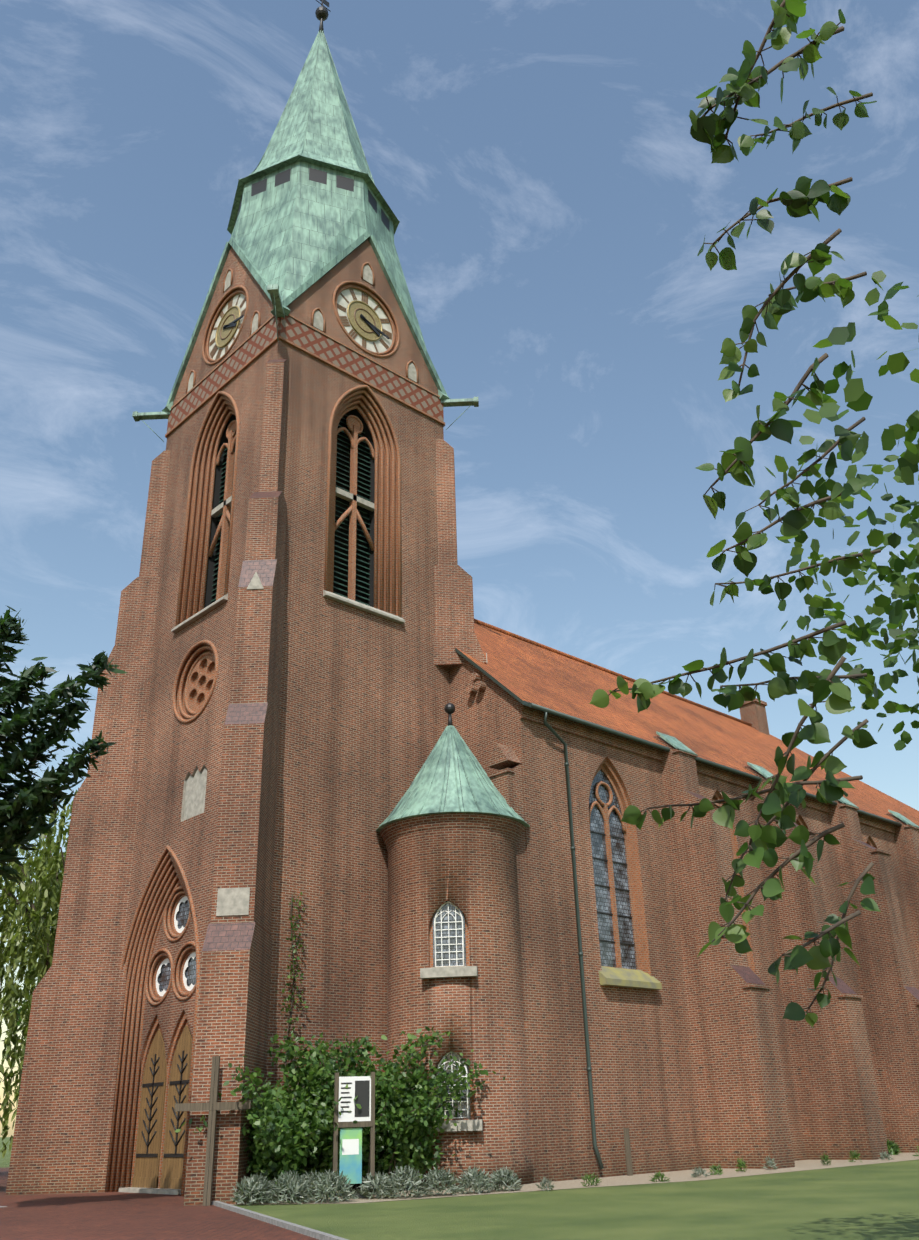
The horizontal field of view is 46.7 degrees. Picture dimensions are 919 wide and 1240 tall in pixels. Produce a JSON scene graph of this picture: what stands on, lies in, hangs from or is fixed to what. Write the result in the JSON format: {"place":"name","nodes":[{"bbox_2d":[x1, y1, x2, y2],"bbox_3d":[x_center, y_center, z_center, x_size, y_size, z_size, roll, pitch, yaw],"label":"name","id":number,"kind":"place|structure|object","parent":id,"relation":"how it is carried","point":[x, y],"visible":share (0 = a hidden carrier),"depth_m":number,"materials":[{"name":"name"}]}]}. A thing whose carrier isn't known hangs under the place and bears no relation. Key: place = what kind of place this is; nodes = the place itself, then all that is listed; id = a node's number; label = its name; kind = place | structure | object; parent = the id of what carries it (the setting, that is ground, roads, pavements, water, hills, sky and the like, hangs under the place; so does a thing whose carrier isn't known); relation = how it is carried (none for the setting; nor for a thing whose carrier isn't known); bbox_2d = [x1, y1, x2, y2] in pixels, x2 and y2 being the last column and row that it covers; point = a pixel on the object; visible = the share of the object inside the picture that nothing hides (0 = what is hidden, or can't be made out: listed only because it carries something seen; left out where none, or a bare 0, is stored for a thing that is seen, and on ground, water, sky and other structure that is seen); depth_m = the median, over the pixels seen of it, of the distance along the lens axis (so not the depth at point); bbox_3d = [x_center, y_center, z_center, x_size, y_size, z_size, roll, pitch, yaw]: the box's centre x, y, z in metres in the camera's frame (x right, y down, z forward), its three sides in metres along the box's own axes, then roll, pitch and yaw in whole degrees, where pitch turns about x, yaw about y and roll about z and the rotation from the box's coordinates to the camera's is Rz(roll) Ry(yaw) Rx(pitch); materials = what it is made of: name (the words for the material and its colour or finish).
{"place":"outdoors","nodes":[
{"label":"outdoors","id":0,"kind":"place"},
{"bbox_2d":[0,606,126,891],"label":"spruce","id":1,"kind":"object","parent":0,"point":[39,798],"visible":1,"depth_m":26.15,"materials":[{"name":"green plant"}]},
{"bbox_2d":[0,1167,318,1239],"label":"paving","id":2,"kind":"structure","parent":0,"point":[106,1216],"depth_m":22.31,"materials":[{"name":"red brick"}]},
{"bbox_2d":[175,1056,251,1205],"bbox_3d":[-6.154,12.641,26.445,1.900,3.350,0.115,-2,-25,1],"label":"wooden cross","id":3,"kind":"object","parent":2,"relation":"on","point":[213,1105],"visible":0.86,"depth_m":26.59,"materials":[{"name":"brown wood"}]},
{"bbox_2d":[0,1137,918,1239],"bbox_3d":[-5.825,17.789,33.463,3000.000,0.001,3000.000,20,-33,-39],"label":"ground","id":4,"kind":"structure","parent":0,"point":[878,1201],"depth_m":20.83,"materials":[{"name":"green plant"}]},
{"bbox_2d":[17,994,30,1038],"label":"tree","id":5,"kind":"object","parent":4,"relation":"on","point":[18,1024],"depth_m":70.96,"materials":[{"name":"green plant"}]},
{"bbox_2d":[0,788,78,1157],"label":"willow","id":6,"kind":"object","parent":4,"relation":"on","point":[37,921],"visible":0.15,"depth_m":46.02,"materials":[{"name":"green plant"}]},
{"bbox_2d":[230,1165,523,1205],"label":"shrubs","id":7,"kind":"object","parent":4,"relation":"on","point":[259,1187],"visible":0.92,"depth_m":26.14,"materials":[{"name":"green plant"}]},
{"bbox_2d":[0,1153,918,1239],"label":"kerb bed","id":8,"kind":"object","parent":4,"relation":"on","point":[685,1175],"visible":0.6,"depth_m":29.49,"materials":[{"name":"grey concrete"}]},
{"bbox_2d":[174,892,504,1200],"bbox_3d":[-3.314,11.375,29.516,8.856,8.102,5.428,20,-33,-39],"label":"shrub","id":9,"kind":"object","parent":8,"relation":"on","point":[293,1130],"visible":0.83,"depth_m":28.82,"materials":[{"name":"green plant"}]},
{"bbox_2d":[332,1072,374,1199],"bbox_3d":[-2.661,13.003,26.914,1.040,2.900,0.130,5,-26,-14],"label":"info sign","id":10,"kind":"object","parent":8,"relation":"on","point":[350,1156],"visible":0.92,"depth_m":26.99,"materials":[{"name":"white wood"}]},
{"bbox_2d":[623,1128,632,1175],"bbox_3d":[5.274,16.634,33.327,0.180,1.350,0.080,20,-33,-39],"label":"post","id":11,"kind":"object","parent":8,"relation":"on","point":[628,1152],"visible":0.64,"depth_m":33.28,"materials":[{"name":"brown wood"}]},
{"bbox_2d":[536,1139,918,1190],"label":"bed plants","id":12,"kind":"object","parent":8,"relation":"on","point":[893,1147],"visible":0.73,"depth_m":32.95,"materials":[{"name":"green plant"}]},
{"bbox_2d":[6,0,918,1205],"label":"church","id":13,"kind":"structure","parent":4,"relation":"on","point":[375,741],"depth_m":37.30,"materials":[{"name":"brick"}]},
{"bbox_2d":[765,270,918,750],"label":"lime tree","id":14,"kind":"object","parent":4,"relation":"on","point":[858,398],"visible":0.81,"depth_m":11.48,"materials":[{"name":"green plant"}]},
{"bbox_2d":[0,0,918,1136],"label":"sky","id":15,"kind":"structure","parent":0,"point":[551,192],"materials":[{"name":"blue"}]},
{"bbox_2d":[589,0,880,1027],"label":"branches","id":16,"kind":"object","parent":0,"point":[799,200],"visible":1,"depth_m":4.24,"materials":[{"name":"green plant"}]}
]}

